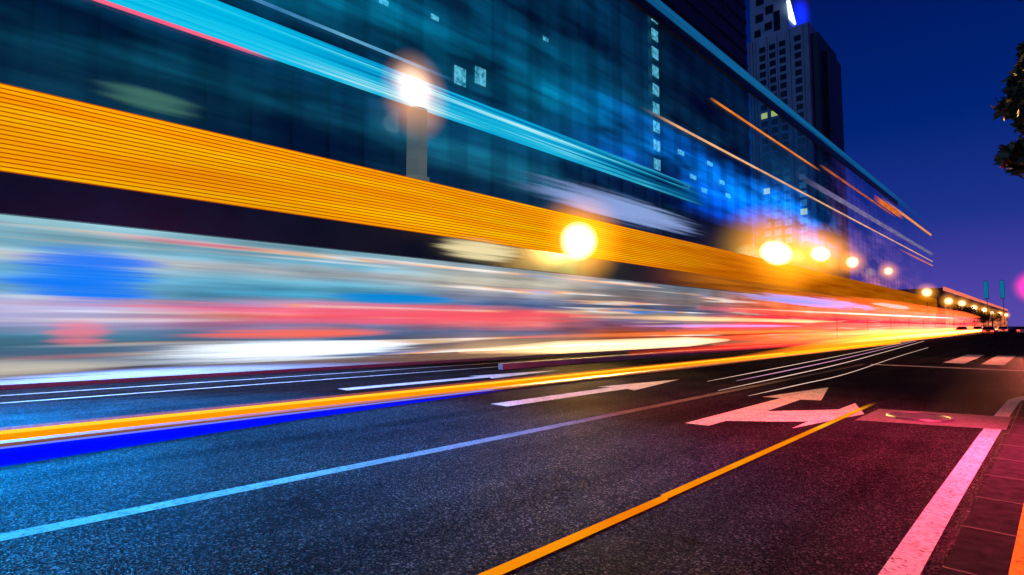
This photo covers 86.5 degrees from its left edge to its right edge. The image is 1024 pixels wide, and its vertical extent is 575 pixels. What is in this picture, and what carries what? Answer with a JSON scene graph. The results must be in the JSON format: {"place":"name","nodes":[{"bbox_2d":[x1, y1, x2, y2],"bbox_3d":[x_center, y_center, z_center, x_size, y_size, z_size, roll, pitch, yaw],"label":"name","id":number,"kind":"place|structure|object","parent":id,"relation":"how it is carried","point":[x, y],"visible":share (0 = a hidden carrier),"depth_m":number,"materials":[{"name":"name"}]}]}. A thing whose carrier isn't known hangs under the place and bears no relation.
{"place":"outdoors","nodes":[
{"label":"outdoors","id":0,"kind":"place"},
{"bbox_2d":[0,0,661,234],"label":"office tower","id":1,"kind":"structure","parent":0,"point":[585,71],"depth_m":56.41,"materials":[{"name":"teal glass"}]},
{"bbox_2d":[379,0,388,5],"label":"window","id":2,"kind":"structure","parent":1,"relation":"in","point":[385,2],"depth_m":53.32,"materials":[{"name":"blue glass"}]},
{"bbox_2d":[431,13,438,21],"bbox_3d":[-8.170,-28.653,57.768,0.080,0.500,1.000,-4,-6,45],"label":"window","id":3,"kind":"structure","parent":1,"relation":"in","point":[433,16],"depth_m":57.73,"materials":[{"name":"blue glass"}]},
{"bbox_2d":[454,65,465,86],"bbox_3d":[-5.704,-23.241,59.876,0.080,2.000,1.600,-4,-6,45],"label":"window","id":4,"kind":"structure","parent":1,"relation":"in","point":[459,73],"depth_m":59.80,"materials":[{"name":"blue glass"}]},
{"bbox_2d":[475,65,485,86],"bbox_3d":[-3.590,-24.089,62.070,0.080,2.000,1.600,-4,-6,45],"label":"window","id":5,"kind":"structure","parent":1,"relation":"in","point":[480,73],"depth_m":62.02,"materials":[{"name":"blue glass"}]},
{"bbox_2d":[651,28,657,41],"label":"window","id":6,"kind":"structure","parent":1,"relation":"in","point":[654,34],"depth_m":90.97,"materials":[{"name":"blue glass"}]},
{"bbox_2d":[652,83,658,96],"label":"window","id":7,"kind":"structure","parent":1,"relation":"in","point":[655,88],"depth_m":90.30,"materials":[{"name":"blue glass"}]},
{"bbox_2d":[652,64,658,78],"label":"window","id":8,"kind":"structure","parent":1,"relation":"in","point":[655,70],"depth_m":90.58,"materials":[{"name":"blue glass"}]},
{"bbox_2d":[652,46,658,59],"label":"window","id":9,"kind":"structure","parent":1,"relation":"in","point":[654,51],"depth_m":90.77,"materials":[{"name":"blue glass"}]},
{"bbox_2d":[653,139,659,151],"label":"window","id":10,"kind":"structure","parent":1,"relation":"in","point":[656,143],"depth_m":89.66,"materials":[{"name":"blue glass"}]},
{"bbox_2d":[653,120,659,133],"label":"window","id":11,"kind":"structure","parent":1,"relation":"in","point":[656,126],"depth_m":89.89,"materials":[{"name":"blue glass"}]},
{"bbox_2d":[653,101,659,114],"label":"window","id":12,"kind":"structure","parent":1,"relation":"in","point":[656,110],"depth_m":90.16,"materials":[{"name":"blue glass"}]},
{"bbox_2d":[654,158,660,170],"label":"window","id":13,"kind":"structure","parent":1,"relation":"in","point":[657,163],"depth_m":89.51,"materials":[{"name":"blue glass"}]},
{"bbox_2d":[406,106,429,181],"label":"lamp pillar","id":14,"kind":"structure","parent":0,"point":[417,123],"depth_m":29.11,"materials":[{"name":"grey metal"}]},
{"bbox_2d":[0,327,1016,383],"bbox_3d":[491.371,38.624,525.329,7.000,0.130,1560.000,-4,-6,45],"label":"pavement","id":15,"kind":"structure","parent":0,"point":[27,376],"depth_m":21.94,"materials":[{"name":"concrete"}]},
{"bbox_2d":[0,0,937,371],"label":"shopping mall","id":16,"kind":"structure","parent":15,"relation":"on","point":[126,238],"depth_m":25.45,"materials":[{"name":"glass"}]},
{"bbox_2d":[0,214,263,371],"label":"shop window","id":17,"kind":"structure","parent":16,"relation":"in","point":[73,294],"depth_m":19.80,"materials":[{"name":"multicoloured glass"}]},
{"bbox_2d":[260,242,432,359],"bbox_3d":[-7.638,0.807,26.619,0.340,5.060,8.980,-4,-6,45],"label":"shop window","id":18,"kind":"structure","parent":16,"relation":"in","point":[317,302],"depth_m":25.92,"materials":[{"name":"multicoloured glass"}]},
{"bbox_2d":[432,260,541,352],"bbox_3d":[-1.296,1.256,32.990,0.340,5.060,8.980,-4,-6,45],"label":"shop window","id":19,"kind":"structure","parent":16,"relation":"in","point":[475,307],"depth_m":32.40,"materials":[{"name":"multicoloured glass"}]},
{"bbox_2d":[542,272,618,347],"bbox_3d":[5.046,1.706,39.360,0.340,5.060,8.980,-4,-6,45],"label":"shop window","id":20,"kind":"structure","parent":16,"relation":"in","point":[577,311],"depth_m":38.85,"materials":[{"name":"multicoloured glass"}]},
{"bbox_2d":[618,280,691,344],"bbox_3d":[12.444,2.231,46.792,0.340,5.060,11.980,-4,-6,45],"label":"shop window","id":21,"kind":"structure","parent":16,"relation":"in","point":[648,312],"depth_m":46.09,"materials":[{"name":"glass"}]},
{"bbox_2d":[691,288,743,341],"bbox_3d":[20.900,2.830,55.286,0.340,5.060,11.980,-4,-6,45],"label":"shop window","id":22,"kind":"structure","parent":16,"relation":"in","point":[717,315],"depth_m":54.66,"materials":[{"name":"multicoloured glass"}]},
{"bbox_2d":[743,293,803,338],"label":"shop window","id":23,"kind":"structure","parent":16,"relation":"in","point":[764,316],"depth_m":65.37,"materials":[{"name":"glass"}]},
{"bbox_2d":[802,299,843,336],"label":"shop window","id":24,"kind":"structure","parent":16,"relation":"in","point":[819,317],"depth_m":79.57,"materials":[{"name":"orange glass"}]},
{"bbox_2d":[843,304,879,334],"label":"shop window","id":25,"kind":"structure","parent":16,"relation":"in","point":[855,316],"depth_m":95.14,"materials":[{"name":"glass"}]},
{"bbox_2d":[878,307,904,332],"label":"shop window","id":26,"kind":"structure","parent":16,"relation":"in","point":[896,316],"depth_m":113.51,"materials":[{"name":"glass"}]},
{"bbox_2d":[904,310,922,331],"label":"shop window","id":27,"kind":"structure","parent":16,"relation":"in","point":[915,318],"depth_m":131.47,"materials":[{"name":"glass"}]},
{"bbox_2d":[922,312,936,331],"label":"shop window","id":28,"kind":"structure","parent":16,"relation":"in","point":[932,316],"depth_m":148.84,"materials":[{"name":"glass"}]},
{"bbox_2d":[897,287,1007,330],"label":"building","id":29,"kind":"structure","parent":15,"relation":"on","point":[944,296],"depth_m":178.19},
{"bbox_2d":[945,305,960,330],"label":"shop window","id":30,"kind":"structure","parent":29,"relation":"in","point":[949,324],"depth_m":169.61,"materials":[{"name":"glass"}]},
{"bbox_2d":[961,311,972,329],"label":"shop window","id":31,"kind":"structure","parent":29,"relation":"in","point":[969,323],"depth_m":205.39,"materials":[{"name":"glass"}]},
{"bbox_2d":[972,312,981,326],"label":"shop window","id":32,"kind":"structure","parent":29,"relation":"in","point":[977,323],"depth_m":226.79,"materials":[{"name":"glass"}]},
{"bbox_2d":[945,304,973,330],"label":"street tree","id":33,"kind":"object","parent":15,"relation":"on","point":[964,311],"visible":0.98,"depth_m":158.61,"materials":[{"name":"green plant"}]},
{"bbox_2d":[958,307,978,325],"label":"street tree","id":34,"kind":"object","parent":15,"relation":"on","point":[972,315],"visible":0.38,"depth_m":177.14,"materials":[{"name":"green plant"}]},
{"bbox_2d":[968,308,989,325],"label":"street tree","id":35,"kind":"object","parent":15,"relation":"on","point":[982,317],"visible":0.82,"depth_m":198.20,"materials":[{"name":"green plant"}]},
{"bbox_2d":[983,310,996,326],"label":"street tree","id":36,"kind":"object","parent":15,"relation":"on","point":[989,315],"visible":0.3,"depth_m":225.83,"materials":[{"name":"green plant"}]},
{"bbox_2d":[989,312,1001,326],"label":"street tree","id":37,"kind":"object","parent":15,"relation":"on","point":[997,316],"visible":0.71,"depth_m":258.36,"materials":[{"name":"green plant"}]},
{"bbox_2d":[0,328,1023,574],"bbox_3d":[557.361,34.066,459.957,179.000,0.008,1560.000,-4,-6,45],"label":"road","id":38,"kind":"structure","parent":0,"point":[472,484],"depth_m":6.05,"materials":[{"name":"grey asphalt"}]},
{"bbox_2d":[0,342,902,448],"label":"light trail","id":39,"kind":"object","parent":38,"relation":"on","point":[15,438],"visible":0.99,"depth_m":10.01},
{"bbox_2d":[0,328,1011,389],"bbox_3d":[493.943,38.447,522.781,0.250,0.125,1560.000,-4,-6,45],"label":"kerb","id":40,"kind":"structure","parent":38,"relation":"on","point":[104,381],"depth_m":19.17,"materials":[{"name":"concrete"}]},
{"bbox_2d":[478,407,867,574],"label":"road marking","id":41,"kind":"object","parent":38,"relation":"on","point":[508,566],"visible":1,"depth_m":4.58,"materials":[{"name":"paint"}]},
{"bbox_2d":[498,316,981,369],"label":"crash barrier","id":42,"kind":"object","parent":38,"relation":"on","point":[516,365],"visible":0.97,"depth_m":28.77,"materials":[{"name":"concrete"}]},
{"bbox_2d":[711,341,908,380],"bbox_3d":[18.465,3.248,28.300,0.158,0.110,41.666,-4,-5,41],"label":"light line","id":43,"kind":"object","parent":38,"relation":"on","point":[801,363],"visible":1,"depth_m":18.50,"materials":[{"name":"white"}]},
{"bbox_2d":[718,341,922,390],"bbox_3d":[18.686,3.198,27.243,0.367,0.162,42.865,-4,-5,42],"label":"light line","id":44,"kind":"object","parent":38,"relation":"on","point":[815,369],"visible":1,"depth_m":16.04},
{"bbox_2d":[737,341,914,380],"bbox_3d":[18.996,3.260,28.337,0.212,0.132,40.871,-4,-5,41],"label":"light line","id":45,"kind":"object","parent":38,"relation":"on","point":[816,364],"visible":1,"depth_m":18.14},
{"bbox_2d":[749,348,925,395],"bbox_3d":[14.886,2.821,21.407,0.372,0.031,30.477,-4,-5,42],"label":"light line","id":46,"kind":"object","parent":38,"relation":"on","point":[832,377],"visible":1,"depth_m":13.49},
{"bbox_2d":[886,411,954,421],"bbox_3d":[7.080,2.252,9.464,0.960,0.052,0.960,-4,-6,45],"label":"manhole cover","id":47,"kind":"object","parent":38,"relation":"on","point":[919,416],"visible":0.96,"depth_m":9.44,"materials":[{"name":"metal"}]},
{"bbox_2d":[897,333,980,342],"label":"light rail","id":48,"kind":"object","parent":38,"relation":"on","point":[934,338],"visible":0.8,"depth_m":65.75,"materials":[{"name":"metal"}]},
{"bbox_2d":[955,326,968,333],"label":"car","id":49,"kind":"object","parent":38,"relation":"on","point":[961,329],"visible":0.98,"depth_m":106.93,"materials":[{"name":"red paint"}]},
{"bbox_2d":[972,326,982,332],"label":"car","id":50,"kind":"object","parent":38,"relation":"on","point":[977,329],"visible":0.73,"depth_m":129.59,"materials":[{"name":"white paint"}]},
{"bbox_2d":[983,281,989,344],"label":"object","id":51,"kind":"object","parent":38,"relation":"on","point":[986,294],"visible":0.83,"depth_m":45.14,"materials":[{"name":"metal"}]},
{"bbox_2d":[981,326,996,334],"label":"car","id":52,"kind":"object","parent":38,"relation":"on","point":[986,330],"visible":0.98,"depth_m":95.05,"materials":[{"name":"red paint"}]},
{"bbox_2d":[1000,280,1005,340],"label":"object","id":53,"kind":"object","parent":38,"relation":"on","point":[1002,291],"visible":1,"depth_m":44.44,"materials":[{"name":"metal"}]},
{"bbox_2d":[998,326,1009,332],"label":"car","id":54,"kind":"object","parent":38,"relation":"on","point":[1003,329],"visible":0.94,"depth_m":121.13,"materials":[{"name":"white paint"}]},
{"bbox_2d":[1016,326,1023,333],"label":"car","id":55,"kind":"object","parent":38,"relation":"on","point":[1019,329],"visible":1,"depth_m":108.19,"materials":[{"name":"black paint"}]},
{"bbox_2d":[658,0,753,255],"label":"office tower","id":56,"kind":"structure","parent":0,"point":[694,88],"depth_m":119.45,"materials":[{"name":"glass"}]},
{"bbox_2d":[748,0,849,278],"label":"apartment tower","id":57,"kind":"structure","parent":0,"point":[794,64],"depth_m":208.09,"materials":[{"name":"stone"}]},
{"bbox_2d":[754,29,760,37],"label":"window","id":58,"kind":"structure","parent":57,"relation":"in","point":[757,33],"depth_m":220.35,"materials":[{"name":"black glass"}]},
{"bbox_2d":[755,13,762,23],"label":"window","id":59,"kind":"structure","parent":57,"relation":"in","point":[758,18],"depth_m":220.30,"materials":[{"name":"black glass"}]},
{"bbox_2d":[756,0,763,6],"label":"window","id":60,"kind":"structure","parent":57,"relation":"in","point":[758,2],"depth_m":220.46,"materials":[{"name":"black glass"}]},
{"bbox_2d":[761,121,767,127],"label":"window","id":61,"kind":"structure","parent":57,"relation":"in","point":[764,124],"depth_m":214.67,"materials":[{"name":"blue glass"}]},
{"bbox_2d":[763,179,769,185],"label":"window","id":62,"kind":"structure","parent":57,"relation":"in","point":[765,182],"depth_m":213.05,"materials":[{"name":"blue glass"}]},
{"bbox_2d":[764,213,770,219],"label":"window","id":63,"kind":"structure","parent":57,"relation":"in","point":[767,216],"depth_m":212.09,"materials":[{"name":"purple glass"}]},
{"bbox_2d":[764,21,771,30],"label":"window","id":64,"kind":"structure","parent":57,"relation":"in","point":[768,25],"depth_m":217.49,"materials":[{"name":"black glass"}]},
{"bbox_2d":[765,239,771,244],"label":"window","id":65,"kind":"structure","parent":57,"relation":"in","point":[769,241],"depth_m":211.34,"materials":[{"name":"yellow glass"}]},
{"bbox_2d":[765,4,772,14],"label":"window","id":66,"kind":"structure","parent":57,"relation":"in","point":[769,9],"depth_m":217.57,"materials":[{"name":"black glass"}]},
{"bbox_2d":[770,85,776,91],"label":"window","id":67,"kind":"structure","parent":57,"relation":"in","point":[772,88],"depth_m":212.95,"materials":[{"name":"black glass"}]},
{"bbox_2d":[771,118,777,124],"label":"window","id":68,"kind":"structure","parent":57,"relation":"in","point":[774,121],"depth_m":212.01,"materials":[{"name":"blue glass"}]},
{"bbox_2d":[772,144,778,149],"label":"window","id":69,"kind":"structure","parent":57,"relation":"in","point":[776,146],"depth_m":211.29,"materials":[{"name":"blue glass"}]},
{"bbox_2d":[773,169,779,175],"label":"window","id":70,"kind":"structure","parent":57,"relation":"in","point":[775,172],"depth_m":210.57,"materials":[{"name":"blue glass"}]},
{"bbox_2d":[773,10,779,31],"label":"window","id":71,"kind":"structure","parent":57,"relation":"in","point":[776,15],"depth_m":215.27,"materials":[{"name":"black glass"}]},
{"bbox_2d":[774,195,780,200],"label":"window","id":72,"kind":"structure","parent":57,"relation":"in","point":[777,197],"depth_m":209.85,"materials":[{"name":"blue glass"}]},
{"bbox_2d":[774,203,780,209],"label":"window","id":73,"kind":"structure","parent":57,"relation":"in","point":[776,206],"depth_m":209.70,"materials":[{"name":"blue glass"}]},
{"bbox_2d":[775,229,781,235],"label":"window","id":74,"kind":"structure","parent":57,"relation":"in","point":[777,232],"depth_m":208.93,"materials":[{"name":"orange glass"}]},
{"bbox_2d":[776,238,781,243],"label":"window","id":75,"kind":"structure","parent":57,"relation":"in","point":[778,240],"depth_m":208.65,"materials":[{"name":"yellow glass"}]},
{"bbox_2d":[779,48,785,55],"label":"window","id":76,"kind":"structure","parent":57,"relation":"in","point":[782,51],"depth_m":211.24,"materials":[{"name":"black glass"}]},
{"bbox_2d":[779,56,785,63],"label":"window","id":77,"kind":"structure","parent":57,"relation":"in","point":[781,60],"depth_m":211.08,"materials":[{"name":"black glass"}]},
{"bbox_2d":[780,82,786,88],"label":"window","id":78,"kind":"structure","parent":57,"relation":"in","point":[782,85],"depth_m":210.36,"materials":[{"name":"black glass"}]},
{"bbox_2d":[782,133,788,139],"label":"window","id":79,"kind":"structure","parent":57,"relation":"in","point":[784,136],"depth_m":208.88,"materials":[{"name":"blue glass"}]},
{"bbox_2d":[783,159,789,164],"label":"window","id":80,"kind":"structure","parent":57,"relation":"in","point":[786,161],"depth_m":208.22,"materials":[{"name":"blue glass"}]},
{"bbox_2d":[783,167,789,173],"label":"window","id":81,"kind":"structure","parent":57,"relation":"in","point":[785,170],"depth_m":208.01,"materials":[{"name":"blue glass"}]},
{"bbox_2d":[784,193,790,199],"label":"window","id":82,"kind":"structure","parent":57,"relation":"in","point":[786,196],"depth_m":207.28,"materials":[{"name":"blue glass"}]},
{"bbox_2d":[785,211,791,216],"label":"window","id":83,"kind":"structure","parent":57,"relation":"in","point":[787,213],"depth_m":206.85,"materials":[{"name":"blue glass"}]},
{"bbox_2d":[785,219,791,225],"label":"window","id":84,"kind":"structure","parent":57,"relation":"in","point":[787,222],"depth_m":206.55,"materials":[{"name":"purple glass"}]},
{"bbox_2d":[785,228,791,233],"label":"window","id":85,"kind":"structure","parent":57,"relation":"in","point":[788,231],"depth_m":206.27,"materials":[{"name":"pink glass"}]},
{"bbox_2d":[786,237,791,242],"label":"window","id":86,"kind":"structure","parent":57,"relation":"in","point":[788,239],"depth_m":206.12,"materials":[{"name":"yellow glass"}]},
{"bbox_2d":[794,35,800,41],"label":"window","id":87,"kind":"structure","parent":57,"relation":"in","point":[796,38],"depth_m":207.61,"materials":[{"name":"black glass"}]},
{"bbox_2d":[794,43,800,50],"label":"window","id":88,"kind":"structure","parent":57,"relation":"in","point":[798,46],"depth_m":207.41,"materials":[{"name":"black glass"}]},
{"bbox_2d":[795,51,800,58],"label":"window","id":89,"kind":"structure","parent":57,"relation":"in","point":[797,55],"depth_m":207.18,"materials":[{"name":"black glass"}]},
{"bbox_2d":[795,60,801,66],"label":"window","id":90,"kind":"structure","parent":57,"relation":"in","point":[798,63],"depth_m":206.90,"materials":[{"name":"black glass"}]},
{"bbox_2d":[795,68,801,75],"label":"window","id":91,"kind":"structure","parent":57,"relation":"in","point":[797,72],"depth_m":206.75,"materials":[{"name":"black glass"}]},
{"bbox_2d":[796,86,802,92],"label":"window","id":92,"kind":"structure","parent":57,"relation":"in","point":[798,89],"depth_m":206.19,"materials":[{"name":"black glass"}]},
{"bbox_2d":[796,94,802,101],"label":"window","id":93,"kind":"structure","parent":57,"relation":"in","point":[800,97],"depth_m":206.02,"materials":[{"name":"black glass"}]},
{"bbox_2d":[796,103,802,109],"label":"window","id":94,"kind":"structure","parent":57,"relation":"in","point":[799,106],"depth_m":205.82,"materials":[{"name":"black glass"}]},
{"bbox_2d":[798,138,804,144],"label":"window","id":95,"kind":"structure","parent":57,"relation":"in","point":[800,141],"depth_m":204.76,"materials":[{"name":"blue glass"}]},
{"bbox_2d":[798,146,804,153],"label":"window","id":96,"kind":"structure","parent":57,"relation":"in","point":[802,149],"depth_m":204.59,"materials":[{"name":"blue glass"}]},
{"bbox_2d":[799,164,805,170],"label":"window","id":97,"kind":"structure","parent":57,"relation":"in","point":[801,167],"depth_m":204.07,"materials":[{"name":"blue glass"}]},
{"bbox_2d":[799,173,805,179],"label":"window","id":98,"kind":"structure","parent":57,"relation":"in","point":[801,176],"depth_m":203.89,"materials":[{"name":"blue glass"}]},
{"bbox_2d":[799,182,805,187],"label":"window","id":99,"kind":"structure","parent":57,"relation":"in","point":[803,184],"depth_m":203.69,"materials":[{"name":"blue glass"}]},
{"bbox_2d":[800,199,806,205],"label":"window","id":100,"kind":"structure","parent":57,"relation":"in","point":[802,202],"depth_m":203.20,"materials":[{"name":"blue glass"}]},
{"bbox_2d":[800,208,806,214],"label":"window","id":101,"kind":"structure","parent":57,"relation":"in","point":[803,211],"depth_m":203.00,"materials":[{"name":"glass"}]},
{"bbox_2d":[801,217,807,223],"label":"window","id":102,"kind":"structure","parent":57,"relation":"in","point":[803,220],"depth_m":202.65,"materials":[{"name":"blue glass"}]},
{"bbox_2d":[801,226,807,232],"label":"window","id":103,"kind":"structure","parent":57,"relation":"in","point":[803,229],"depth_m":202.50,"materials":[{"name":"white glass"}]},
{"bbox_2d":[801,235,807,241],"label":"window","id":104,"kind":"structure","parent":57,"relation":"in","point":[804,238],"depth_m":202.30,"materials":[{"name":"white glass"}]},
{"bbox_2d":[745,0,1023,325],"label":"sky","id":105,"kind":"structure","parent":0,"point":[921,80],"materials":[{"name":"blue"}]},
{"bbox_2d":[991,0,1023,178],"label":"street tree","id":106,"kind":"object","parent":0,"point":[1010,155],"visible":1,"depth_m":4.83,"materials":[{"name":"green plant"}]},
{"bbox_2d":[1005,326,1021,440],"bbox_3d":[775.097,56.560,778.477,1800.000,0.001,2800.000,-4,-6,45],"label":"ground","id":107,"kind":"structure","parent":0,"point":[1021,404],"depth_m":10.71,"materials":[{"name":"red"}]},
{"bbox_2d":[939,401,1023,574],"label":"kerb","id":108,"kind":"structure","parent":107,"relation":"on","point":[984,544],"depth_m":4.15,"materials":[{"name":"concrete"}]},
{"bbox_2d":[1008,505,1023,574],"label":"pavement","id":109,"kind":"structure","parent":0,"point":[1017,565],"depth_m":3.54,"materials":[{"name":"orange paint"}]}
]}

